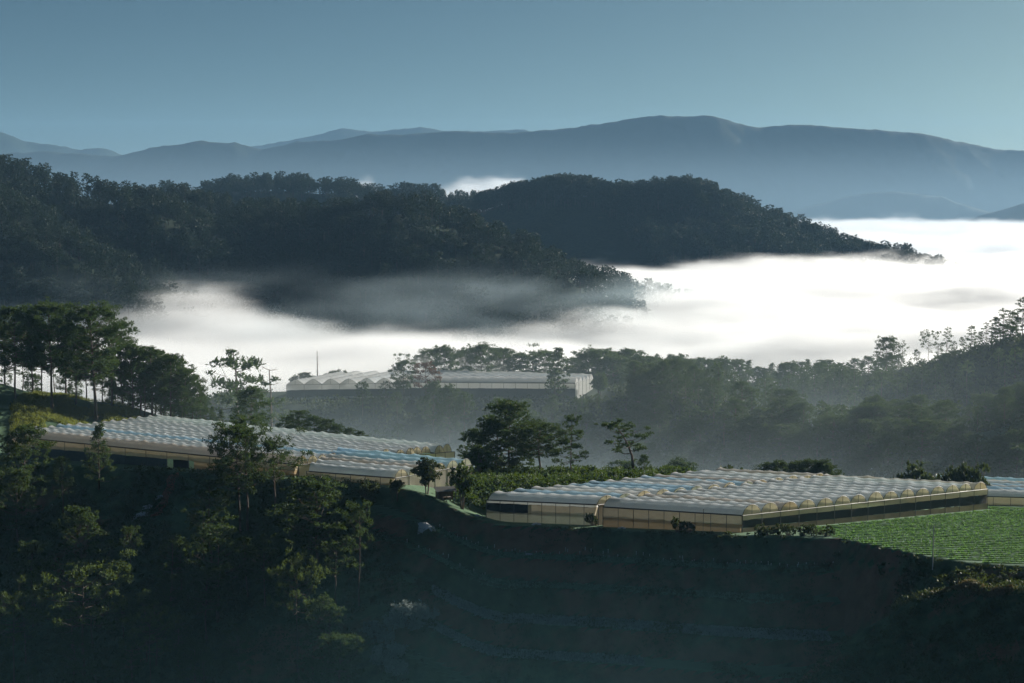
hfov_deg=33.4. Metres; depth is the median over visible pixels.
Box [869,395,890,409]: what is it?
pine tree
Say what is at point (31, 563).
pine tree
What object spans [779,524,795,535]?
shrub
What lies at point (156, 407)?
pine tree
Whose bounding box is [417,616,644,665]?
vegetable bed
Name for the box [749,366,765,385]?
pine tree
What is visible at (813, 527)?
shrub
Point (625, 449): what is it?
pine tree
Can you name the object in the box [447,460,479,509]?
broadleaf tree
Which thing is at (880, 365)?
pine tree
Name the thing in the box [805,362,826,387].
pine tree
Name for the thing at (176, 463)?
doorway
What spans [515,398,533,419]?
pine tree
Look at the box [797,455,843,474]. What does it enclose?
pine tree
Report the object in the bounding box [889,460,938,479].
shrub
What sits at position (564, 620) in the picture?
vegetable bed
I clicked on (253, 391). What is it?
pine tree
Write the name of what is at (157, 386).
pine tree
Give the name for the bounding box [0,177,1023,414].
hill ground
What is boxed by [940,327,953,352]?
pine tree
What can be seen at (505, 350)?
pine tree
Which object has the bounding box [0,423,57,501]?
pine tree
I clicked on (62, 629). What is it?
pine tree
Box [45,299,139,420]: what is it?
pine tree
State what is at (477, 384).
greenhouse
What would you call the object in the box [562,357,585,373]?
pine tree
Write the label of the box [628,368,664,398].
pine tree
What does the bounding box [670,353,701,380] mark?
pine tree
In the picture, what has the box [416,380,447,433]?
pine tree
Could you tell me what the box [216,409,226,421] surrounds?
pine tree
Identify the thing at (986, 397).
pine tree
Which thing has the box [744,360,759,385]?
pine tree
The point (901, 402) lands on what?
pine tree
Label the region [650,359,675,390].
pine tree
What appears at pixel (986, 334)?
pine tree
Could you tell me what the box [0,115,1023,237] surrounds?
mountains
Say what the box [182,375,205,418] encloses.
pine tree
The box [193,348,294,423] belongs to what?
pine tree
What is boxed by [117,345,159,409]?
pine tree
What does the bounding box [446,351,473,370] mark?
pine tree
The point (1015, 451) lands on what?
pine tree
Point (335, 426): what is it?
pine tree
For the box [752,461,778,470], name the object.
pine tree
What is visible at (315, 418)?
pine tree
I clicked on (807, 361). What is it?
pine tree
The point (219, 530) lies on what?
pine tree
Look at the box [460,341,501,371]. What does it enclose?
pine tree
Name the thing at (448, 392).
pine tree
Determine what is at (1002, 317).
pine tree
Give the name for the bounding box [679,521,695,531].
shrub
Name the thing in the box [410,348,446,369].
pine tree
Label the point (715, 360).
pine tree
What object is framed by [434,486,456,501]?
farm hut
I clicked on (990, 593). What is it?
bushes
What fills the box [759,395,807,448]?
pine tree
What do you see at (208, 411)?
pine tree
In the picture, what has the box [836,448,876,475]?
pine tree
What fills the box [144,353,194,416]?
pine tree
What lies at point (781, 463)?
pine tree
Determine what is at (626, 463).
pine tree
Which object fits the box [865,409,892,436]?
pine tree
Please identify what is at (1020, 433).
pine tree
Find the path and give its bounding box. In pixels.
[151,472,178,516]
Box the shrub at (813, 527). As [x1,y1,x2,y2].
[808,524,821,535]
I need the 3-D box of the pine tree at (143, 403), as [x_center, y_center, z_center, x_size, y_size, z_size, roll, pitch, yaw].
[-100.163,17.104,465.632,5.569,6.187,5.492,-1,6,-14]
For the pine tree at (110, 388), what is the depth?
471.94 m
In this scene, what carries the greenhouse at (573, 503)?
on the farm ground at (856, 593)
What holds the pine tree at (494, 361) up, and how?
on the hill ground at (419, 431)
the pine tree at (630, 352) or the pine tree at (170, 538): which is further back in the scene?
the pine tree at (630, 352)
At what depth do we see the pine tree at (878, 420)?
510.60 m
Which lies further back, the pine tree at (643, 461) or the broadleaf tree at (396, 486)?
the pine tree at (643, 461)
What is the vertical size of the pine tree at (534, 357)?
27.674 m
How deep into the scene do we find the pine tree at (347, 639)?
281.73 m
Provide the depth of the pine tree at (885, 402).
521.51 m
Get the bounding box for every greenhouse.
[6,414,454,475]
[286,370,429,398]
[306,447,471,487]
[409,370,592,400]
[486,468,823,525]
[603,474,987,532]
[919,474,1023,504]
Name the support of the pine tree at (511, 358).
on the hill ground at (419, 431)
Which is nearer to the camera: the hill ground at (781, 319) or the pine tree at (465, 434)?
the pine tree at (465, 434)
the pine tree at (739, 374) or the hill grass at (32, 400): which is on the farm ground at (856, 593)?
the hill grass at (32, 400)
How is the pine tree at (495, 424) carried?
on the farm ground at (856, 593)
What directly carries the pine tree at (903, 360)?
on the hill ground at (419, 431)
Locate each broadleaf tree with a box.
[288,372,313,381]
[323,369,347,373]
[357,478,380,516]
[389,479,404,501]
[410,457,445,494]
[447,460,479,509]
[463,445,498,471]
[589,371,607,396]
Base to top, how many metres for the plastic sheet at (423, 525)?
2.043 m
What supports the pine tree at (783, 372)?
on the hill ground at (419, 431)
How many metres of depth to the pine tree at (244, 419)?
320.53 m
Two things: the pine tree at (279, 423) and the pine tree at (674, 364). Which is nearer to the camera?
the pine tree at (279, 423)
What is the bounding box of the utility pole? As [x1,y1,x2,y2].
[931,525,935,569]
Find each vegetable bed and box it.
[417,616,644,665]
[431,585,831,641]
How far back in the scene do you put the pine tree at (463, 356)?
693.71 m
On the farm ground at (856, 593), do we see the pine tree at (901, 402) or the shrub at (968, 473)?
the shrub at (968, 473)
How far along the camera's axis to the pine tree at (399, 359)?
701.78 m
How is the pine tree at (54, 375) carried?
on the farm ground at (856, 593)
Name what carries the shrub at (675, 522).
on the farm ground at (856, 593)
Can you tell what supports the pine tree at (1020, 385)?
on the hill ground at (419, 431)
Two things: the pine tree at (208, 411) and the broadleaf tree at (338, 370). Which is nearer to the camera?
the pine tree at (208, 411)
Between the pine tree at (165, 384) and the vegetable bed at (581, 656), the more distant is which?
the pine tree at (165, 384)
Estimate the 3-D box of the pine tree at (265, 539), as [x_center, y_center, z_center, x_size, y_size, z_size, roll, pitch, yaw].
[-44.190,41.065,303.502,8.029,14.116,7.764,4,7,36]
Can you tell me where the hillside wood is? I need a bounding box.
[258,347,1023,479]
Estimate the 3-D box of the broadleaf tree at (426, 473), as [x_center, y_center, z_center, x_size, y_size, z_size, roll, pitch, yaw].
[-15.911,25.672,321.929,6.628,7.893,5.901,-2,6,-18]
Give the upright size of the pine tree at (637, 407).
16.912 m
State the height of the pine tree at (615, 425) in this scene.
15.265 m
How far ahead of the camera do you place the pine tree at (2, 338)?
434.47 m
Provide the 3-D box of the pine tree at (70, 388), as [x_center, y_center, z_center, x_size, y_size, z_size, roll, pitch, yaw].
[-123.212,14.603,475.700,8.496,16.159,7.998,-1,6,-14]
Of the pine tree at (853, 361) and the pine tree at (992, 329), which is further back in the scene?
the pine tree at (853, 361)
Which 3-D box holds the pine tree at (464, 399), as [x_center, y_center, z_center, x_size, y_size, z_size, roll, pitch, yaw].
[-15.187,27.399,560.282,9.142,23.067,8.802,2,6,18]
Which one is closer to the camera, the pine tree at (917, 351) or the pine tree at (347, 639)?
the pine tree at (347, 639)
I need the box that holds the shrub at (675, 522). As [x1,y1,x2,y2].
[670,516,686,532]
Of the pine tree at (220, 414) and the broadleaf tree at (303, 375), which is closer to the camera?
the pine tree at (220, 414)
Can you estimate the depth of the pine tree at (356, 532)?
299.10 m
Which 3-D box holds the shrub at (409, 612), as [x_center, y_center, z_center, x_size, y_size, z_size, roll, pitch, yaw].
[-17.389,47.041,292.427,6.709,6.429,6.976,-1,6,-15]
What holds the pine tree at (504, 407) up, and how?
on the farm ground at (856, 593)
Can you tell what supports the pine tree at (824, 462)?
on the farm ground at (856, 593)
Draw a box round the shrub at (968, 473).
[947,461,989,484]
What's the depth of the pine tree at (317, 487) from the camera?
308.92 m
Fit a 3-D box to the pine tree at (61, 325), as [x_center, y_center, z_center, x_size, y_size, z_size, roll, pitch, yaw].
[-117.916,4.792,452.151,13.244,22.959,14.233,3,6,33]
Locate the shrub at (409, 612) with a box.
[390,598,428,627]
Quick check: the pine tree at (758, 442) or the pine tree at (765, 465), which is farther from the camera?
the pine tree at (758, 442)
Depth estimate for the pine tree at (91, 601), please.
306.04 m
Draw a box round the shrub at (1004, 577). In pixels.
[981,569,1016,585]
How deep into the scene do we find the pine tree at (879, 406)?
509.60 m
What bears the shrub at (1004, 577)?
on the farm ground at (856, 593)
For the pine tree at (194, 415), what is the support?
on the farm ground at (856, 593)
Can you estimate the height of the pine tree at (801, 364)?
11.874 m
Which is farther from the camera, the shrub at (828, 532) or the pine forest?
the pine forest
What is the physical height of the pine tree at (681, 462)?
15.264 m
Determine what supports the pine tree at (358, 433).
on the farm ground at (856, 593)
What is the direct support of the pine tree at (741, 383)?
on the hill ground at (419, 431)
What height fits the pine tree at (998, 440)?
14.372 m
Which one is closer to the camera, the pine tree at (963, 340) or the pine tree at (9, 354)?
the pine tree at (9, 354)
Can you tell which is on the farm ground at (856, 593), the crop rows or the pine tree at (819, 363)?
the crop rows
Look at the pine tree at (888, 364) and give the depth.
744.75 m
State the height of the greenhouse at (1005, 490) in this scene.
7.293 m
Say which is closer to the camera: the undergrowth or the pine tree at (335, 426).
the undergrowth
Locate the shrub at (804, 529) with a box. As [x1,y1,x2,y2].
[794,524,814,535]
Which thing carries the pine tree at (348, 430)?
on the farm ground at (856, 593)
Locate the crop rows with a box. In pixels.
[801,506,1023,562]
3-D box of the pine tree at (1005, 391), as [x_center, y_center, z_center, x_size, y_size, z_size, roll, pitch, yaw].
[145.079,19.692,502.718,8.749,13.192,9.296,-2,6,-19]
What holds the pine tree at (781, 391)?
on the hill ground at (419, 431)
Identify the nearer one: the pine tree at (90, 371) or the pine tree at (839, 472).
the pine tree at (839, 472)
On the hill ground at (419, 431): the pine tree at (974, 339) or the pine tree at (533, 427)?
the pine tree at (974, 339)
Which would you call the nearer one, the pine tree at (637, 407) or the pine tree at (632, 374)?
the pine tree at (637, 407)
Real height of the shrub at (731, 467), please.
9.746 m
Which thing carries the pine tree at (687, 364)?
on the hill ground at (419, 431)
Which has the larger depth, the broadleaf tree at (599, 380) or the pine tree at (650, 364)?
the broadleaf tree at (599, 380)
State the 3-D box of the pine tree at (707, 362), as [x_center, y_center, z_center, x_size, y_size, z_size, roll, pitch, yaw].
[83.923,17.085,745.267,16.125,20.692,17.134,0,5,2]
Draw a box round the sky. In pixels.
[0,0,1023,154]
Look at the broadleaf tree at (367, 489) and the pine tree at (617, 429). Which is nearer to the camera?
the broadleaf tree at (367, 489)
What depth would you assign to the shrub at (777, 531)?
300.94 m
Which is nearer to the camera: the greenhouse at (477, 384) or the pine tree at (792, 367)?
the greenhouse at (477, 384)
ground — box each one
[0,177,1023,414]
[0,383,1023,682]
[193,339,1023,473]
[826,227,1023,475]
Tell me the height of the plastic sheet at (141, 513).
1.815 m
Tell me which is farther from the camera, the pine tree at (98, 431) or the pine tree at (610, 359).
the pine tree at (610, 359)
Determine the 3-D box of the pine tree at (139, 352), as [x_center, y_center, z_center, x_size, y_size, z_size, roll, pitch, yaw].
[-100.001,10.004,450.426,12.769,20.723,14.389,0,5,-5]
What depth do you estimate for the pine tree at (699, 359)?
727.49 m
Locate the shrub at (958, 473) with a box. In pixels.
[935,464,966,481]
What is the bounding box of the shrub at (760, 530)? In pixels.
[754,524,767,535]
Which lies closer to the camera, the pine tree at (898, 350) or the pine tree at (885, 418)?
the pine tree at (885, 418)
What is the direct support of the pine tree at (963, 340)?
on the hill ground at (419, 431)
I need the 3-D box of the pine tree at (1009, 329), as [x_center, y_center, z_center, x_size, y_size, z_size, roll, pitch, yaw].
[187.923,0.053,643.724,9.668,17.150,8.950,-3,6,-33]
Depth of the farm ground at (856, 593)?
297.43 m
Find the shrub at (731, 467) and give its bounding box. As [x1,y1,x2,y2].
[720,464,742,469]
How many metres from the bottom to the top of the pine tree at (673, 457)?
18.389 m
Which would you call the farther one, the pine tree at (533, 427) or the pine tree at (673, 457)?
the pine tree at (673, 457)
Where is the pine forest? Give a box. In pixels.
[0,154,988,359]
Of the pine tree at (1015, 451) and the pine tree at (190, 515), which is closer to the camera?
the pine tree at (190, 515)
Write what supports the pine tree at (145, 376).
on the farm ground at (856, 593)
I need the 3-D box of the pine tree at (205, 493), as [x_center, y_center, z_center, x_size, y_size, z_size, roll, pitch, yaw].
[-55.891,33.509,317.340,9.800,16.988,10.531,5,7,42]
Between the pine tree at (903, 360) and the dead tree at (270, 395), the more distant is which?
the pine tree at (903, 360)
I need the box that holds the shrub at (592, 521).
[584,512,597,525]
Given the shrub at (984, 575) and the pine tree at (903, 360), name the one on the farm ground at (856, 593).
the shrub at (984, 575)
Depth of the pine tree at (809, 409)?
518.12 m
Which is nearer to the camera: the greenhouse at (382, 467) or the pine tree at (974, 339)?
the greenhouse at (382, 467)
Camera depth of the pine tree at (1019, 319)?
624.04 m
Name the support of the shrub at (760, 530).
on the farm ground at (856, 593)
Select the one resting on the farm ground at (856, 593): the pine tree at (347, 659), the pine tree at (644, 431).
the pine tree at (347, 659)
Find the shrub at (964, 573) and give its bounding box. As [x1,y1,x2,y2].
[932,566,988,589]
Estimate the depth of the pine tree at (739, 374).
737.31 m
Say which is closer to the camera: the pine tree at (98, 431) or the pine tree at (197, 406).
the pine tree at (98, 431)
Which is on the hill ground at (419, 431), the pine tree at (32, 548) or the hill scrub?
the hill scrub
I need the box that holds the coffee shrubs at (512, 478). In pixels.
[445,464,694,510]
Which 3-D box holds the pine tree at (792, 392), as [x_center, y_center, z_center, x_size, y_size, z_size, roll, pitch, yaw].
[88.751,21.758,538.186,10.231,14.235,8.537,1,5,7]
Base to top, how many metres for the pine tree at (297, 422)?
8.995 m
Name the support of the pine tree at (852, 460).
on the farm ground at (856, 593)
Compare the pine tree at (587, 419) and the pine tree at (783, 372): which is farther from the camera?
the pine tree at (783, 372)
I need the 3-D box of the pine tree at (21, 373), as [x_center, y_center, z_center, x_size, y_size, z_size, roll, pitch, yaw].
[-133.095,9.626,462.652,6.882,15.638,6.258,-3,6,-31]
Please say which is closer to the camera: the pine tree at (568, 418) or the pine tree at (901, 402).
the pine tree at (568, 418)
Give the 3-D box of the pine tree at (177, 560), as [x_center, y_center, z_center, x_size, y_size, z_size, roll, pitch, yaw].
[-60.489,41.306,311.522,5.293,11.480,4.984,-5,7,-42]
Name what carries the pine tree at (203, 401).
on the farm ground at (856, 593)
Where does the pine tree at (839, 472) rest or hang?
on the farm ground at (856, 593)
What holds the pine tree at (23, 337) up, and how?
on the farm ground at (856, 593)
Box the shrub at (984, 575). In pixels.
[960,569,998,585]
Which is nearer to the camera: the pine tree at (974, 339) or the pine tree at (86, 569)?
the pine tree at (86, 569)
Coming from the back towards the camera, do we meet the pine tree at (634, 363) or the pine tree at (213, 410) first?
the pine tree at (634, 363)
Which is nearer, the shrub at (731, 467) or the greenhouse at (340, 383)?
the shrub at (731, 467)
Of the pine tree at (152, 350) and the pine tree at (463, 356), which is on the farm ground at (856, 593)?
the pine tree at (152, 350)
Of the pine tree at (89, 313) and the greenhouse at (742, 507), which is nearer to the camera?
the greenhouse at (742, 507)
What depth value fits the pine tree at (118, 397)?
468.75 m
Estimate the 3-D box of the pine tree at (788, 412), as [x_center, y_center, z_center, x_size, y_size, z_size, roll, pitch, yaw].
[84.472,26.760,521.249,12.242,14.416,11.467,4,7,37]
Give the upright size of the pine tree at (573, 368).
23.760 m
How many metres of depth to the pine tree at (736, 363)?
734.00 m
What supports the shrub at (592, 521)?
on the farm ground at (856, 593)
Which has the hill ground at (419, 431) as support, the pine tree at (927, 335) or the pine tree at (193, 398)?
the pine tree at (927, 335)
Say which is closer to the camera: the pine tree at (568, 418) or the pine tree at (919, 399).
the pine tree at (568, 418)
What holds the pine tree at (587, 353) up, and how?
on the hill ground at (419, 431)
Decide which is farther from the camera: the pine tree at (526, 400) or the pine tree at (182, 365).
the pine tree at (526, 400)
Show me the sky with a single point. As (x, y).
(123, 77)
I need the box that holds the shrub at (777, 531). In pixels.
[771,523,787,534]
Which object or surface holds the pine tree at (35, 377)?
on the farm ground at (856, 593)
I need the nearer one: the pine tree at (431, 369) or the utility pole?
the utility pole
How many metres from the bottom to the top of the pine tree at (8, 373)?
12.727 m
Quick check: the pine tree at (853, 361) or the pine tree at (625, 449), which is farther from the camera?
the pine tree at (853, 361)
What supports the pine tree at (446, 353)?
on the hill ground at (419, 431)
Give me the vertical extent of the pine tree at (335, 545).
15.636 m
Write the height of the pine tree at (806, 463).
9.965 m
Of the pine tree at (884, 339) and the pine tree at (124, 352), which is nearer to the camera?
the pine tree at (124, 352)
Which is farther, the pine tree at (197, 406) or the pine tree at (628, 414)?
the pine tree at (628, 414)
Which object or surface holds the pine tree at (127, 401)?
on the farm ground at (856, 593)
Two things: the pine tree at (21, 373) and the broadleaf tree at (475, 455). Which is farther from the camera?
the pine tree at (21, 373)
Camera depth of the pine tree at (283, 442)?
324.49 m
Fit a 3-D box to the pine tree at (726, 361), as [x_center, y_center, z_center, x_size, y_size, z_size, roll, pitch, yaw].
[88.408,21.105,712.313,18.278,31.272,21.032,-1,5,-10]
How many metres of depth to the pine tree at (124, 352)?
458.25 m
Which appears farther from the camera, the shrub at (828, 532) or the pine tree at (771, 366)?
the pine tree at (771, 366)
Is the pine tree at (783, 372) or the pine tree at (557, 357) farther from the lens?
the pine tree at (783, 372)
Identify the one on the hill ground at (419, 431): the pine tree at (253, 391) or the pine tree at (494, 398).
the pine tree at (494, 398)
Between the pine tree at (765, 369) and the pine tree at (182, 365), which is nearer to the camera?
the pine tree at (182, 365)
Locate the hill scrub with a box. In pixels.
[168,333,1023,478]
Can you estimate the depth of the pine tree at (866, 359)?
728.32 m
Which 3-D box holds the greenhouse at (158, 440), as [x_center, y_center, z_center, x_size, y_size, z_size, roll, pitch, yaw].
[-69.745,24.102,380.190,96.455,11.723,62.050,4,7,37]
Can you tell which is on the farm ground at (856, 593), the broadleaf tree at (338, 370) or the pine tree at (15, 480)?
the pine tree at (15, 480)
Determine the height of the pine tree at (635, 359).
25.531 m
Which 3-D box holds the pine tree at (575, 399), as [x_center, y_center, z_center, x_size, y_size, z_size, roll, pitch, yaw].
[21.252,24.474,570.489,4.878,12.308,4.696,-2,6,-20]
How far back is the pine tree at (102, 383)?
467.60 m
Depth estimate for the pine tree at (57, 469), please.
339.89 m
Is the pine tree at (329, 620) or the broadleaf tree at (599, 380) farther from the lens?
the broadleaf tree at (599, 380)
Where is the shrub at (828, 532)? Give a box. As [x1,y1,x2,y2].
[819,524,835,535]
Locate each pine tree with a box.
[0,305,48,398]
[0,320,12,360]
[0,325,25,384]
[0,368,12,385]
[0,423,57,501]
[0,468,47,541]
[0,574,48,682]
[5,540,59,606]
[9,317,54,390]
[11,538,137,675]
[12,296,94,408]
[12,357,29,389]
[12,559,52,626]
[21,373,42,391]
[23,331,59,390]
[43,318,88,392]
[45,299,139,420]
[47,356,63,391]
[50,455,77,515]
[50,588,88,650]
[51,505,112,581]
[54,370,83,395]
[55,322,96,403]
[67,341,101,397]
[68,578,114,644]
[80,422,122,489]
[85,356,118,399]
[87,321,136,405]
[102,371,121,400]
[106,390,127,403]
[108,331,138,402]
[111,340,157,408]
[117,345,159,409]
[119,525,143,580]
[122,362,145,407]
[126,396,138,406]
[135,345,170,415]
[135,349,183,414]
[136,373,155,415]
[136,394,153,409]
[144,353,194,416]
[150,403,159,413]
[151,532,192,605]
[155,375,191,416]
[155,382,173,415]
[156,396,173,415]
[163,366,208,417]
[167,537,195,588]
[168,359,193,417]
[171,386,190,417]
[181,499,224,558]
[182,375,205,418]
[183,477,238,562]
[184,522,253,622]
[187,411,204,418]
[190,392,208,418]
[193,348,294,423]
[196,407,215,419]
[201,417,270,531]
[207,406,218,420]
[208,413,285,530]
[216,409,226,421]
[227,385,271,425]
[241,425,313,511]
[241,532,284,605]
[265,473,360,562]
[266,546,330,679]
[275,416,300,427]
[285,410,311,429]
[302,415,328,431]
[304,592,339,661]
[310,631,368,682]
[311,603,346,666]
[312,418,340,433]
[315,538,363,615]
[317,642,356,682]
[330,423,346,433]
[339,427,359,434]
[342,499,374,605]
[354,431,368,436]
[388,359,418,399]
[393,353,430,371]
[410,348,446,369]
[411,361,441,394]
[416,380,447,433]
[426,344,465,370]
[431,382,470,443]
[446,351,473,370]
[452,391,479,449]
[456,347,485,370]
[456,427,480,466]
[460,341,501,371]
[461,418,530,470]
[467,398,552,468]
[481,396,503,438]
[485,347,505,371]
[487,346,520,371]
[501,351,536,371]
[505,343,557,372]
[506,419,574,469]
[513,410,558,469]
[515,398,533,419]
[526,349,564,372]
[546,347,572,398]
[551,413,588,470]
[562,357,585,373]
[565,352,597,373]
[569,396,582,417]
[570,344,621,387]
[572,412,602,463]
[591,350,639,386]
[594,418,654,469]
[606,349,624,379]
[607,347,646,382]
[608,458,639,468]
[609,443,636,464]
[610,416,626,442]
[613,408,651,448]
[620,402,650,443]
[625,360,643,392]
[625,370,651,400]
[628,354,671,367]
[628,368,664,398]
[629,440,665,469]
[630,354,663,363]
[633,422,657,442]
[637,454,651,470]
[641,361,656,371]
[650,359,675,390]
[659,357,684,404]
[660,452,701,470]
[666,456,698,471]
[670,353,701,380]
[678,360,692,377]
[693,357,717,376]
[694,357,707,376]
[702,359,721,377]
[715,355,736,390]
[716,358,755,393]
[724,380,758,412]
[729,421,766,469]
[735,366,750,395]
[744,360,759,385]
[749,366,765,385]
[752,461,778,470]
[756,367,773,385]
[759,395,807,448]
[763,387,799,414]
[765,362,776,381]
[767,364,789,387]
[770,406,808,439]
[770,459,795,472]
[771,360,813,393]
[778,389,808,408]
[783,460,806,472]
[784,434,816,461]
[788,401,814,428]
[789,458,821,472]
[792,361,809,377]
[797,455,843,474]
[802,359,811,377]
[803,458,837,473]
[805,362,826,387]
[809,462,844,474]
[814,359,830,375]
[835,454,872,475]
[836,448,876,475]
[844,405,870,447]
[846,358,862,375]
[848,401,902,453]
[854,398,894,438]
[858,356,879,374]
[858,394,894,420]
[858,403,895,447]
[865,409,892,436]
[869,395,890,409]
[870,358,891,372]
[870,359,878,371]
[872,335,901,370]
[878,354,900,368]
[887,403,925,460]
[889,399,911,430]
[890,353,908,369]
[895,340,908,359]
[902,394,934,433]
[912,349,920,364]
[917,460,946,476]
[920,329,940,356]
[923,399,965,444]
[933,344,942,355]
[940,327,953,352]
[952,341,957,350]
[959,337,964,345]
[963,326,977,348]
[966,391,1003,420]
[978,323,993,342]
[985,434,1023,476]
[985,443,1023,477]
[989,308,1014,339]
[989,317,1002,336]
[990,386,1020,426]
[999,320,1018,341]
[1001,310,1021,339]
[1001,428,1023,463]
[1006,381,1023,411]
[1009,297,1023,335]
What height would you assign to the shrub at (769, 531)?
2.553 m
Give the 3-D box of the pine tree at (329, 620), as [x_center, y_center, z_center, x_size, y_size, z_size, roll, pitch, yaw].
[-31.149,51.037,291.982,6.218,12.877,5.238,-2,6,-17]
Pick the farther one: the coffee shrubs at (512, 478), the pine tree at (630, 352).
the pine tree at (630, 352)
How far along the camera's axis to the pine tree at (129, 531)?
317.03 m
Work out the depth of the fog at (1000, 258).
3842.88 m
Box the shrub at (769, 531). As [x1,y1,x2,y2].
[756,523,774,534]
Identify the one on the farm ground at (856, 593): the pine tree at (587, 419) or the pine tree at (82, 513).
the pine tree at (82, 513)
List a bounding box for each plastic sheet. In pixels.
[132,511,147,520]
[418,522,435,533]
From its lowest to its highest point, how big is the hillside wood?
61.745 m
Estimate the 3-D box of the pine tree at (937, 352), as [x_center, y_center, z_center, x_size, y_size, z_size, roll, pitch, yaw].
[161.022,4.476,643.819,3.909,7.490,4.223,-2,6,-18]
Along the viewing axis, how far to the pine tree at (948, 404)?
496.39 m
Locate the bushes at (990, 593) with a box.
[899,578,1017,604]
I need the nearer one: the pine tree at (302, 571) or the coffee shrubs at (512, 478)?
the pine tree at (302, 571)
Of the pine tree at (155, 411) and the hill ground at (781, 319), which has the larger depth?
the hill ground at (781, 319)
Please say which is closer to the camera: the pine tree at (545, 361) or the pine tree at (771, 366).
the pine tree at (545, 361)
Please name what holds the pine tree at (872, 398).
on the hill ground at (419, 431)
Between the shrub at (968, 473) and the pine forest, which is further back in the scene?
the pine forest
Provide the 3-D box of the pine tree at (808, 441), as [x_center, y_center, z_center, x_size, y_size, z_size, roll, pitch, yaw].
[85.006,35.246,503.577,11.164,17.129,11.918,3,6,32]
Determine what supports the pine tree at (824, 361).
on the hill ground at (419, 431)
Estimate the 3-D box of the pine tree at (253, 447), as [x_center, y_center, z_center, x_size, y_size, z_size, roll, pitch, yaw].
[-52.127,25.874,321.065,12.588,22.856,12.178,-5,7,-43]
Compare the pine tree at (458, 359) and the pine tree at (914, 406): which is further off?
the pine tree at (458, 359)
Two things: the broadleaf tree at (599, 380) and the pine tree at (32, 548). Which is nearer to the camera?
the pine tree at (32, 548)
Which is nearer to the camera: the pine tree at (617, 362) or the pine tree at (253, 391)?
the pine tree at (253, 391)
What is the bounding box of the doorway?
[173,459,188,467]
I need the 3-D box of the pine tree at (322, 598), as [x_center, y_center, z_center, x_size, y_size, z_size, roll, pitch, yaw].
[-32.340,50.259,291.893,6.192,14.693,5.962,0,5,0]
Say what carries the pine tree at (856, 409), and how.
on the hill ground at (419, 431)
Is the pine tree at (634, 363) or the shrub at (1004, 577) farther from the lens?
the pine tree at (634, 363)
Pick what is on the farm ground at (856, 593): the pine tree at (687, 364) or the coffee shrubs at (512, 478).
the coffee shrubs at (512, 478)
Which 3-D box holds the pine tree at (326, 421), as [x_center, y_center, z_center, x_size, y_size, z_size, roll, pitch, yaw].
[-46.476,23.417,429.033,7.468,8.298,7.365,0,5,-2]
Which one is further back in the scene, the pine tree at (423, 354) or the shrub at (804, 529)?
the pine tree at (423, 354)
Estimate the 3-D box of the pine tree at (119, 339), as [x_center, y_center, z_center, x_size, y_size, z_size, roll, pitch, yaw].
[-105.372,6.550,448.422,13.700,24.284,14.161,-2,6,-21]
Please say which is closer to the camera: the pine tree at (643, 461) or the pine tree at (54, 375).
the pine tree at (643, 461)
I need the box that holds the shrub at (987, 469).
[969,462,990,484]
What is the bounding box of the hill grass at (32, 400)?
[7,390,140,434]
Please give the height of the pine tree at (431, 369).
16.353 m
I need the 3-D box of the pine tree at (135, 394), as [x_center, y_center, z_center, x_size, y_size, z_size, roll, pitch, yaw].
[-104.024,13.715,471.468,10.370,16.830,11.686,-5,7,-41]
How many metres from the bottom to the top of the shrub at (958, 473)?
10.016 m
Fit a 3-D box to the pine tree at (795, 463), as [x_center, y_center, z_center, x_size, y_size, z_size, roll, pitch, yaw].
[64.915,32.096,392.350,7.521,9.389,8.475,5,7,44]
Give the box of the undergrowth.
[0,463,1023,682]
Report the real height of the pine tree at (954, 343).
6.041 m
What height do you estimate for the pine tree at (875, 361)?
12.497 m
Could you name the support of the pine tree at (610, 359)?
on the hill ground at (419, 431)
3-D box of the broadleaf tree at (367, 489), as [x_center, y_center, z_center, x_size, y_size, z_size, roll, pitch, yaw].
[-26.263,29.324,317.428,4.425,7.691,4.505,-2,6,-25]
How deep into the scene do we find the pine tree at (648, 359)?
686.97 m
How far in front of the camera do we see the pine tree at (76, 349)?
441.49 m
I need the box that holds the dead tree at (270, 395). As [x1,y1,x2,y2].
[265,367,277,426]
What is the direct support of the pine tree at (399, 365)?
on the hill ground at (419, 431)
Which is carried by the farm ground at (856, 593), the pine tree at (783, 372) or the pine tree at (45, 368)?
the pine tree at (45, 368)
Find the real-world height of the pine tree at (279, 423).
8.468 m
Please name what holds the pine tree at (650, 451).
on the hill ground at (419, 431)
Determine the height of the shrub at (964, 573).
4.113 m
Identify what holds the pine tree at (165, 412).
on the farm ground at (856, 593)
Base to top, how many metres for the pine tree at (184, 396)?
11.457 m
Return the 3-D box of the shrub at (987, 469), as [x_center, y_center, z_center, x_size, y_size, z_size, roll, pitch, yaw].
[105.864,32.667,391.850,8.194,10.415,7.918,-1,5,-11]
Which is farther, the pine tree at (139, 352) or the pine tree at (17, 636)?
the pine tree at (139, 352)
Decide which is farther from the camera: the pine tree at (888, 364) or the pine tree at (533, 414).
the pine tree at (888, 364)
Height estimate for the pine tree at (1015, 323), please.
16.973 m
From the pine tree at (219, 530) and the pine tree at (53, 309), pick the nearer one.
the pine tree at (219, 530)
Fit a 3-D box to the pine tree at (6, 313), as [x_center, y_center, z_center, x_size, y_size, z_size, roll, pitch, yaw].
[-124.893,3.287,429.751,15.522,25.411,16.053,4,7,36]

